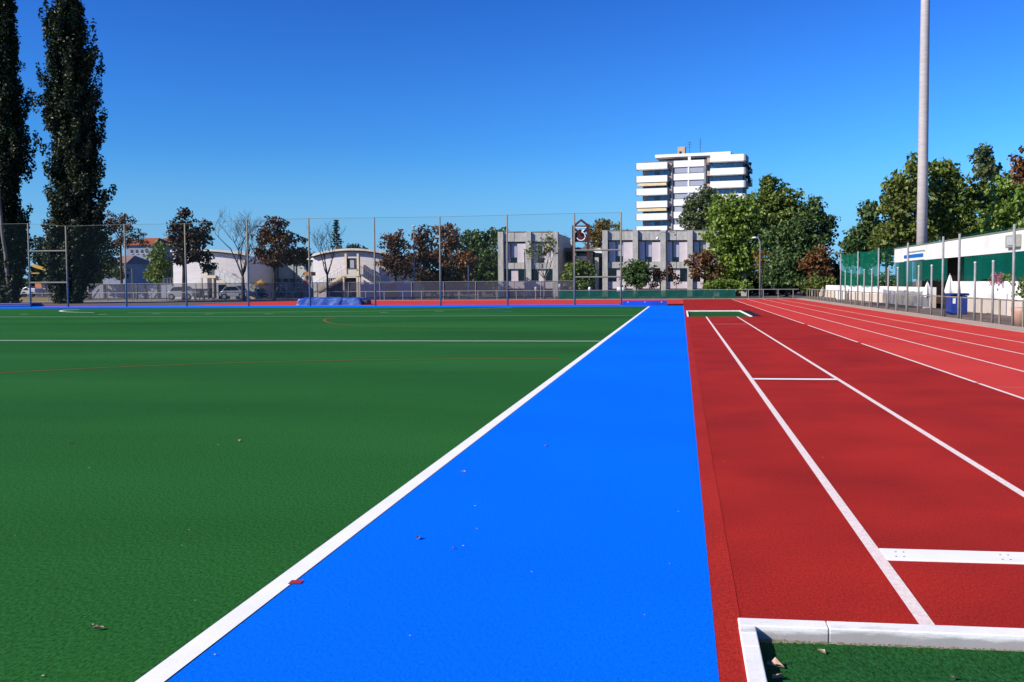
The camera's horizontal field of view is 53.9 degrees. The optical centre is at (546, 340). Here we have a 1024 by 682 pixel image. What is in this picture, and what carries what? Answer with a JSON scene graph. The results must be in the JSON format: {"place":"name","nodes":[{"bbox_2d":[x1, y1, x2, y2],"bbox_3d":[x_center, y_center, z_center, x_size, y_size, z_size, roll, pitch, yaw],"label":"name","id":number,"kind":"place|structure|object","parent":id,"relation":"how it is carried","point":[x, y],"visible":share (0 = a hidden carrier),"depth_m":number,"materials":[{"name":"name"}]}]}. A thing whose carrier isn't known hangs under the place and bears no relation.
{"place":"outdoors","nodes":[
{"label":"outdoors","id":0,"kind":"place"},
{"bbox_2d":[1,297,52,301],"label":"dry grass verge","id":1,"kind":"structure","parent":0,"point":[34,299],"depth_m":114.58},
{"bbox_2d":[21,287,42,296],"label":"pickup truck","id":2,"kind":"object","parent":1,"relation":"on","point":[33,290],"visible":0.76,"depth_m":135.35,"materials":[{"name":"white metal"}]},
{"bbox_2d":[20,289,796,300],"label":"perimeter railing","id":3,"kind":"object","parent":1,"relation":"on","point":[426,291],"visible":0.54,"depth_m":90.34,"materials":[{"name":"metal"}]},
{"bbox_2d":[559,290,735,298],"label":"windbreak screen","id":4,"kind":"object","parent":3,"relation":"attached to","point":[627,294],"visible":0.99,"depth_m":87.45,"materials":[{"name":"fabric"}]},
{"bbox_2d":[19,301,265,305],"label":"dark asphalt yard","id":5,"kind":"structure","parent":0,"point":[132,303],"depth_m":82.78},
{"bbox_2d":[0,306,647,681],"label":"green turf","id":6,"kind":"structure","parent":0,"point":[319,453],"depth_m":9.49,"materials":[{"name":"plastic"}]},
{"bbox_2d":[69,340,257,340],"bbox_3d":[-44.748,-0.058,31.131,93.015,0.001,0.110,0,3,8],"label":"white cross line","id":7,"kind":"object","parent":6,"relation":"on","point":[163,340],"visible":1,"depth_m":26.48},
{"bbox_2d":[2,358,558,372],"bbox_3d":[-5.004,0.423,18.336,10.614,0.001,1.338,-1,3,-17],"label":"orange arc line","id":8,"kind":"object","parent":6,"relation":"on","point":[322,360],"visible":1,"depth_m":19.14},
{"bbox_2d":[136,299,682,305],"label":"red jump area","id":9,"kind":"object","parent":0,"point":[465,302],"visible":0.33,"depth_m":76.67,"materials":[{"name":"rubber"}]},
{"bbox_2d":[297,297,370,304],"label":"landing mat","id":10,"kind":"object","parent":9,"relation":"on","point":[337,301],"visible":0.94,"depth_m":71.09,"materials":[{"name":"blue plastic"}]},
{"bbox_2d":[0,281,943,681],"bbox_3d":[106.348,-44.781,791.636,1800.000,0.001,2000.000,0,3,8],"label":"ground","id":11,"kind":"structure","parent":0,"point":[452,459],"depth_m":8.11,"materials":[{"name":"blue plastic"}]},
{"bbox_2d":[0,0,36,302],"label":"poplar tree","id":12,"kind":"object","parent":11,"relation":"on","point":[15,156],"visible":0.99,"depth_m":83.57,"materials":[{"name":"green plant"}]},
{"bbox_2d":[0,303,43,306],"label":"folded mat","id":13,"kind":"object","parent":11,"relation":"on","point":[18,304],"visible":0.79,"depth_m":72.35,"materials":[{"name":"blue plastic"}]},
{"bbox_2d":[25,234,48,286],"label":"background tree","id":14,"kind":"object","parent":11,"relation":"on","point":[37,259],"visible":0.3,"depth_m":161.19,"materials":[{"name":"green plant"}]},
{"bbox_2d":[32,264,50,294],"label":"excavator","id":15,"kind":"object","parent":11,"relation":"on","point":[39,285],"visible":0.3,"depth_m":149.15,"materials":[{"name":"yellow paint"}]},
{"bbox_2d":[30,0,116,303],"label":"poplar tree","id":16,"kind":"object","parent":11,"relation":"on","point":[69,111],"visible":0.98,"depth_m":82.23,"materials":[{"name":"green plant"}]},
{"bbox_2d":[89,231,120,283],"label":"broadleaf tree","id":17,"kind":"object","parent":11,"relation":"on","point":[104,255],"visible":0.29,"depth_m":112.18,"materials":[{"name":"green plant"}]},
{"bbox_2d":[99,260,130,283],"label":"background tree","id":18,"kind":"object","parent":11,"relation":"on","point":[114,272],"visible":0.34,"depth_m":144.67,"materials":[{"name":"green plant"}]},
{"bbox_2d":[103,255,151,283],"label":"house","id":19,"kind":"structure","parent":11,"relation":"on","point":[137,265],"depth_m":162.80,"materials":[{"name":"paint"}]},
{"bbox_2d":[104,210,151,283],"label":"sparse tree","id":20,"kind":"object","parent":11,"relation":"on","point":[128,228],"visible":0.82,"depth_m":129.66,"materials":[{"name":"brown plant"}]},
{"bbox_2d":[126,238,176,282],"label":"house","id":21,"kind":"structure","parent":11,"relation":"on","point":[136,249],"depth_m":183.00,"materials":[{"name":"white tile"}]},
{"bbox_2d":[142,240,172,282],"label":"background tree","id":22,"kind":"object","parent":11,"relation":"on","point":[159,264],"visible":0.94,"depth_m":124.67,"materials":[{"name":"green plant"}]},
{"bbox_2d":[163,207,218,282],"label":"maple tree","id":23,"kind":"object","parent":11,"relation":"on","point":[196,237],"visible":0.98,"depth_m":97.77,"materials":[{"name":"brown plant"}]},
{"bbox_2d":[212,207,267,282],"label":"bare tree","id":24,"kind":"object","parent":11,"relation":"on","point":[242,270],"visible":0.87,"depth_m":97.08,"materials":[{"name":"plant"}]},
{"bbox_2d":[250,215,312,300],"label":"maple tree","id":25,"kind":"object","parent":11,"relation":"on","point":[277,255],"visible":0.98,"depth_m":96.43,"materials":[{"name":"brown plant"}]},
{"bbox_2d":[170,248,421,282],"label":"sports hall","id":26,"kind":"structure","parent":11,"relation":"on","point":[352,264],"depth_m":109.87,"materials":[{"name":"paint"}]},
{"bbox_2d":[347,258,356,269],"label":"window","id":27,"kind":"structure","parent":26,"relation":"in","point":[351,262],"depth_m":107.55,"materials":[{"name":"white glass"}]},
{"bbox_2d":[298,272,315,281],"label":"climbing frame","id":28,"kind":"object","parent":11,"relation":"on","point":[305,274],"visible":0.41,"depth_m":102.98,"materials":[{"name":"metal"}]},
{"bbox_2d":[25,212,621,306],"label":"ball stop fence","id":29,"kind":"object","parent":11,"relation":"on","point":[620,250],"visible":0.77,"depth_m":67.37,"materials":[{"name":"grey metal"}]},
{"bbox_2d":[306,220,344,281],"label":"bare tree","id":30,"kind":"object","parent":11,"relation":"on","point":[332,256],"visible":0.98,"depth_m":96.27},
{"bbox_2d":[83,281,573,300],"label":"wire fence","id":31,"kind":"object","parent":11,"relation":"on","point":[474,290],"visible":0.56,"depth_m":91.80,"materials":[{"name":"metal"}]},
{"bbox_2d":[331,219,343,248],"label":"conifer tree","id":32,"kind":"object","parent":11,"relation":"on","point":[335,227],"visible":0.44,"depth_m":144.43,"materials":[{"name":"green plant"}]},
{"bbox_2d":[135,306,649,681],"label":"white side line","id":33,"kind":"object","parent":11,"relation":"on","point":[172,664],"visible":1,"depth_m":5.20,"materials":[{"name":"paint"}]},
{"bbox_2d":[376,228,419,281],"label":"copper tree","id":34,"kind":"object","parent":11,"relation":"on","point":[398,262],"visible":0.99,"depth_m":102.17,"materials":[{"name":"brown plant"}]},
{"bbox_2d":[412,225,415,281],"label":"street lamp","id":35,"kind":"object","parent":11,"relation":"on","point":[413,226],"visible":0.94,"depth_m":99.21,"materials":[{"name":"grey metal"}]},
{"bbox_2d":[405,224,443,281],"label":"copper tree","id":36,"kind":"object","parent":11,"relation":"on","point":[425,256],"visible":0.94,"depth_m":105.65,"materials":[{"name":"brown plant"}]},
{"bbox_2d":[428,222,479,281],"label":"copper tree","id":37,"kind":"object","parent":11,"relation":"on","point":[454,263],"visible":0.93,"depth_m":105.35,"materials":[{"name":"brown plant"}]},
{"bbox_2d":[457,226,508,280],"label":"broadleaf tree","id":38,"kind":"object","parent":11,"relation":"on","point":[487,265],"visible":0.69,"depth_m":116.89,"materials":[{"name":"green plant"}]},
{"bbox_2d":[41,298,1023,332],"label":"beige edging","id":39,"kind":"object","parent":11,"relation":"on","point":[993,325],"visible":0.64,"depth_m":44.12,"materials":[{"name":"concrete"}]},
{"bbox_2d":[524,231,558,280],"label":"bare tree","id":40,"kind":"object","parent":11,"relation":"on","point":[548,248],"visible":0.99,"depth_m":103.51,"materials":[{"name":"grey plant"}]},
{"bbox_2d":[559,258,596,289],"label":"round tree","id":41,"kind":"object","parent":11,"relation":"on","point":[583,283],"visible":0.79,"depth_m":102.69,"materials":[{"name":"green plant"}]},
{"bbox_2d":[569,219,589,289],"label":"number portal","id":42,"kind":"object","parent":11,"relation":"on","point":[581,235],"visible":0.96,"depth_m":109.07,"materials":[{"name":"red metal"}]},
{"bbox_2d":[582,218,616,247],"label":"background tree","id":43,"kind":"object","parent":11,"relation":"on","point":[595,233],"visible":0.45,"depth_m":149.00,"materials":[{"name":"brown plant"}]},
{"bbox_2d":[498,230,746,295],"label":"school building","id":44,"kind":"structure","parent":11,"relation":"on","point":[645,244],"depth_m":109.68,"materials":[{"name":"concrete"}]},
{"bbox_2d":[510,242,517,262],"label":"window","id":45,"kind":"structure","parent":44,"relation":"in","point":[513,245],"depth_m":111.48,"materials":[{"name":"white glass"}]},
{"bbox_2d":[532,269,538,280],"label":"window","id":46,"kind":"structure","parent":44,"relation":"in","point":[535,274],"depth_m":111.42,"materials":[{"name":"blue glass"}]},
{"bbox_2d":[608,269,616,281],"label":"window","id":47,"kind":"structure","parent":44,"relation":"in","point":[611,272],"depth_m":110.29,"materials":[{"name":"blue glass"}]},
{"bbox_2d":[615,240,622,261],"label":"window","id":48,"kind":"structure","parent":44,"relation":"in","point":[617,243],"depth_m":109.96,"materials":[{"name":"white glass"}]},
{"bbox_2d":[645,240,651,261],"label":"window","id":49,"kind":"structure","parent":44,"relation":"in","point":[648,243],"depth_m":109.50,"materials":[{"name":"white glass"}]},
{"bbox_2d":[672,240,678,261],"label":"window","id":50,"kind":"structure","parent":44,"relation":"in","point":[675,244],"depth_m":109.14,"materials":[{"name":"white glass"}]},
{"bbox_2d":[680,269,686,281],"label":"window","id":51,"kind":"structure","parent":44,"relation":"in","point":[683,272],"depth_m":109.27,"materials":[{"name":"blue glass"}]},
{"bbox_2d":[618,258,657,290],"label":"round tree","id":52,"kind":"object","parent":11,"relation":"on","point":[637,273],"visible":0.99,"depth_m":102.00,"materials":[{"name":"green plant"}]},
{"bbox_2d":[622,301,666,304],"bbox_3d":[6.243,-2.392,63.635,2.813,0.310,0.310,0,3,8],"label":"kick board","id":53,"kind":"object","parent":11,"relation":"on","point":[644,302],"visible":0.9,"depth_m":63.49,"materials":[{"name":"metal"}]},
{"bbox_2d":[649,263,681,290],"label":"sparse tree","id":54,"kind":"object","parent":11,"relation":"on","point":[661,277],"visible":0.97,"depth_m":101.93,"materials":[{"name":"brown plant"}]},
{"bbox_2d":[656,228,675,289],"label":"street lamp","id":55,"kind":"object","parent":11,"relation":"on","point":[657,238],"visible":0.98,"depth_m":98.92,"materials":[{"name":"metal"}]},
{"bbox_2d":[636,138,752,231],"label":"apartment tower","id":56,"kind":"structure","parent":11,"relation":"on","point":[668,183],"depth_m":220.22,"materials":[{"name":"white concrete"}]},
{"bbox_2d":[647,170,669,175],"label":"window","id":57,"kind":"structure","parent":56,"relation":"in","point":[666,172],"depth_m":222.46,"materials":[{"name":"blue glass"}]},
{"bbox_2d":[647,196,669,200],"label":"window","id":58,"kind":"structure","parent":56,"relation":"in","point":[662,198],"depth_m":222.73,"materials":[{"name":"blue glass"}]},
{"bbox_2d":[647,221,669,225],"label":"window","id":59,"kind":"structure","parent":56,"relation":"in","point":[649,223],"depth_m":223.08,"materials":[{"name":"blue glass"}]},
{"bbox_2d":[709,162,741,168],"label":"window","id":60,"kind":"structure","parent":56,"relation":"in","point":[718,165],"depth_m":218.05,"materials":[{"name":"blue glass"}]},
{"bbox_2d":[709,176,741,181],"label":"window","id":61,"kind":"structure","parent":56,"relation":"in","point":[723,178],"depth_m":218.18,"materials":[{"name":"blue glass"}]},
{"bbox_2d":[714,189,741,193],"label":"window","id":62,"kind":"structure","parent":56,"relation":"in","point":[723,191],"depth_m":218.16,"materials":[{"name":"blue glass"}]},
{"bbox_2d":[676,184,719,231],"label":"background tree","id":63,"kind":"object","parent":11,"relation":"on","point":[695,219],"visible":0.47,"depth_m":121.28,"materials":[{"name":"green plant"}]},
{"bbox_2d":[683,248,726,288],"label":"copper tree","id":64,"kind":"object","parent":11,"relation":"on","point":[706,258],"visible":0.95,"depth_m":102.27,"materials":[{"name":"brown plant"}]},
{"bbox_2d":[686,310,751,316],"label":"pit kerb","id":65,"kind":"structure","parent":11,"relation":"on","point":[718,311],"depth_m":49.94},
{"bbox_2d":[688,312,748,316],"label":"pit turf","id":66,"kind":"structure","parent":65,"relation":"in","point":[715,314],"depth_m":45.66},
{"bbox_2d":[702,277,753,292],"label":"shrub","id":67,"kind":"object","parent":11,"relation":"on","point":[722,283],"visible":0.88,"depth_m":97.95,"materials":[{"name":"green plant"}]},
{"bbox_2d":[698,191,768,295],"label":"broadleaf tree","id":68,"kind":"object","parent":11,"relation":"on","point":[733,216],"visible":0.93,"depth_m":106.68,"materials":[{"name":"green plant"}]},
{"bbox_2d":[752,237,760,297],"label":"street lamp","id":69,"kind":"object","parent":11,"relation":"on","point":[759,269],"visible":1,"depth_m":95.89,"materials":[{"name":"metal"}]},
{"bbox_2d":[751,248,770,296],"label":"copper tree","id":70,"kind":"object","parent":11,"relation":"on","point":[757,255],"visible":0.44,"depth_m":102.61,"materials":[{"name":"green plant"}]},
{"bbox_2d":[744,173,805,294],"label":"broadleaf tree","id":71,"kind":"object","parent":11,"relation":"on","point":[777,204],"visible":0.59,"depth_m":110.97,"materials":[{"name":"green plant"}]},
{"bbox_2d":[751,246,812,296],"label":"broadleaf tree","id":72,"kind":"object","parent":11,"relation":"on","point":[787,274],"visible":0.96,"depth_m":99.79,"materials":[{"name":"green plant"}]},
{"bbox_2d":[747,272,841,294],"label":"hedge","id":73,"kind":"object","parent":11,"relation":"on","point":[755,284],"visible":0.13,"depth_m":120.66,"materials":[{"name":"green plant"}]},
{"bbox_2d":[758,194,840,294],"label":"broadleaf tree","id":74,"kind":"object","parent":11,"relation":"on","point":[802,236],"visible":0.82,"depth_m":104.17,"materials":[{"name":"green plant"}]},
{"bbox_2d":[795,243,837,295],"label":"copper tree","id":75,"kind":"object","parent":11,"relation":"on","point":[822,258],"visible":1,"depth_m":98.72,"materials":[{"name":"brown plant"}]},
{"bbox_2d":[796,273,837,296],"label":"shrub","id":76,"kind":"object","parent":11,"relation":"on","point":[817,282],"visible":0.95,"depth_m":94.92,"materials":[{"name":"green plant"}]},
{"bbox_2d":[823,256,839,281],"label":"shrub","id":77,"kind":"object","parent":11,"relation":"on","point":[836,272],"visible":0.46,"depth_m":100.49,"materials":[{"name":"green plant"}]},
{"bbox_2d":[835,199,894,268],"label":"plane tree","id":78,"kind":"object","parent":11,"relation":"on","point":[855,240],"visible":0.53,"depth_m":88.18,"materials":[{"name":"green plant"}]},
{"bbox_2d":[860,271,894,285],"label":"hedge","id":79,"kind":"object","parent":11,"relation":"on","point":[882,279],"visible":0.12,"depth_m":124.86,"materials":[{"name":"green plant"}]},
{"bbox_2d":[738,618,1023,681],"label":"pit kerb","id":80,"kind":"structure","parent":11,"relation":"on","point":[752,631],"depth_m":4.15,"materials":[{"name":"concrete"}]},
{"bbox_2d":[867,151,938,262],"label":"plane tree","id":81,"kind":"object","parent":11,"relation":"on","point":[898,205],"visible":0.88,"depth_m":81.80,"materials":[{"name":"green plant"}]},
{"bbox_2d":[885,231,955,285],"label":"background tree","id":82,"kind":"object","parent":11,"relation":"on","point":[936,240],"visible":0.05,"depth_m":96.15,"materials":[{"name":"green plant"}]},
{"bbox_2d":[916,0,929,286],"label":"floodlight mast","id":83,"kind":"object","parent":11,"relation":"on","point":[922,187],"visible":0.79,"depth_m":68.24,"materials":[{"name":"metal"}]},
{"bbox_2d":[927,156,984,242],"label":"plane tree","id":84,"kind":"object","parent":11,"relation":"on","point":[954,211],"visible":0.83,"depth_m":83.12,"materials":[{"name":"green plant"}]},
{"bbox_2d":[894,228,1023,305],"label":"clubhouse","id":85,"kind":"structure","parent":11,"relation":"on","point":[983,251],"depth_m":50.06,"materials":[{"name":"white paint"}]},
{"bbox_2d":[964,141,1003,218],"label":"plane tree","id":86,"kind":"object","parent":11,"relation":"on","point":[986,169],"visible":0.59,"depth_m":84.62,"materials":[{"name":"green plant"}]},
{"bbox_2d":[953,281,1023,315],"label":"terrace wall","id":87,"kind":"structure","parent":11,"relation":"on","point":[1002,289],"depth_m":44.38,"materials":[{"name":"white paint"}]},
{"bbox_2d":[988,272,1011,285],"bbox_3d":[19.231,-2.606,42.555,0.806,0.664,2.866,0,3,8],"label":"flowering plant","id":88,"kind":"object","parent":87,"relation":"on","point":[999,277],"visible":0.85,"depth_m":42.36,"materials":[{"name":"pink plant"}]},
{"bbox_2d":[977,170,1023,233],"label":"plane tree","id":89,"kind":"object","parent":11,"relation":"on","point":[1004,211],"visible":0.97,"depth_m":71.31,"materials":[{"name":"green plant"}]},
{"bbox_2d":[1003,145,1023,206],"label":"copper tree","id":90,"kind":"object","parent":11,"relation":"on","point":[1017,168],"visible":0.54,"depth_m":78.81,"materials":[{"name":"brown plant"}]},
{"bbox_2d":[14,0,1023,280],"label":"sky","id":91,"kind":"structure","parent":0,"point":[350,112],"materials":[{"name":"blue"}]},
{"bbox_2d":[683,299,1023,680],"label":"red runway apron","id":92,"kind":"object","parent":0,"point":[797,549],"visible":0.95,"depth_m":7.53,"materials":[{"name":"rubber"}]},
{"bbox_2d":[685,317,747,681],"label":"red edge strip","id":93,"kind":"object","parent":92,"relation":"on","point":[728,640],"visible":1,"depth_m":5.24,"materials":[{"name":"rubber"}]},
{"bbox_2d":[753,378,836,379],"bbox_3d":[3.677,0.563,14.913,1.200,0.001,0.200,0,3,8],"label":"runway board","id":94,"kind":"object","parent":92,"relation":"on","point":[794,379],"visible":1,"depth_m":14.86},
{"bbox_2d":[706,317,1023,624],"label":"runway line","id":95,"kind":"object","parent":92,"relation":"on","point":[916,609],"visible":1,"depth_m":7.09,"materials":[{"name":"white paint"}]},
{"bbox_2d":[879,548,1023,563],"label":"takeoff board","id":96,"kind":"object","parent":92,"relation":"on","point":[961,556],"visible":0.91,"depth_m":5.27,"materials":[{"name":"white"}]},
{"bbox_2d":[733,299,1023,397],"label":"red running track","id":97,"kind":"structure","parent":0,"point":[1006,379],"depth_m":25.40,"materials":[{"name":"rubber"}]},
{"bbox_2d":[732,299,1023,398],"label":"lane line","id":98,"kind":"object","parent":97,"relation":"on","point":[917,343],"visible":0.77,"depth_m":22.21,"materials":[{"name":"white paint"}]},
{"bbox_2d":[776,294,1021,326],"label":"terrace pavement","id":99,"kind":"structure","parent":0,"point":[1005,319],"depth_m":49.97,"materials":[{"name":"concrete"}]},
{"bbox_2d":[810,285,935,307],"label":"wall","id":100,"kind":"structure","parent":99,"relation":"on","point":[912,300],"depth_m":66.90,"materials":[{"name":"white paint"}]},
{"bbox_2d":[807,289,1023,326],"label":"trackside railing","id":101,"kind":"object","parent":99,"relation":"on","point":[999,315],"visible":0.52,"depth_m":40.51,"materials":[{"name":"grey metal"}]},
{"bbox_2d":[922,281,929,308],"bbox_3d":[20.151,-2.452,53.297,0.456,1.460,0.479,0,3,8],"label":"folded sunshade","id":102,"kind":"object","parent":99,"relation":"on","point":[926,291],"visible":0.76,"depth_m":53.19,"materials":[{"name":"fabric"}]},
{"bbox_2d":[840,224,1015,325],"bbox_3d":[16.046,-2.610,41.293,0.131,3.250,50.367,0,3,8],"label":"net fence","id":103,"kind":"object","parent":99,"relation":"on","point":[867,274],"visible":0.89,"depth_m":53.44,"materials":[{"name":"metal"}]},
{"bbox_2d":[944,274,954,292],"bbox_3d":[19.555,-2.368,48.860,0.456,1.810,0.479,0,3,8],"label":"folded sunshade","id":104,"kind":"object","parent":99,"relation":"on","point":[949,287],"visible":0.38,"depth_m":48.73,"materials":[{"name":"fabric"}]},
{"bbox_2d":[945,293,969,313],"bbox_3d":[17.840,-1.620,43.732,0.840,0.910,0.890,0,3,8],"label":"waste bin","id":105,"kind":"object","parent":99,"relation":"on","point":[951,305],"visible":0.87,"depth_m":43.42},
{"bbox_2d":[1010,273,1023,325],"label":"plant pot","id":106,"kind":"object","parent":99,"relation":"on","point":[1017,316],"visible":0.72,"depth_m":32.39,"materials":[{"name":"ceramic"}]},
{"label":"pit soil","id":107,"kind":"structure","parent":0,"visible":0},
{"bbox_2d":[759,642,1023,681],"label":"pit turf","id":108,"kind":"structure","parent":107,"relation":"on","point":[804,662],"depth_m":3.93,"materials":[{"name":"plastic"}]},
{"bbox_2d":[766,657,784,667],"bbox_3d":[0.887,1.243,3.891,0.074,0.029,0.034,2,4,37],"label":"dry leaf","id":109,"kind":"object","parent":108,"relation":"on","point":[775,662],"visible":1,"depth_m":3.90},
{"bbox_2d":[758,639,1022,651],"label":"soil crumbs","id":110,"kind":"object","parent":108,"relation":"on","point":[821,642],"visible":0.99,"depth_m":4.14,"materials":[{"name":"soil"}]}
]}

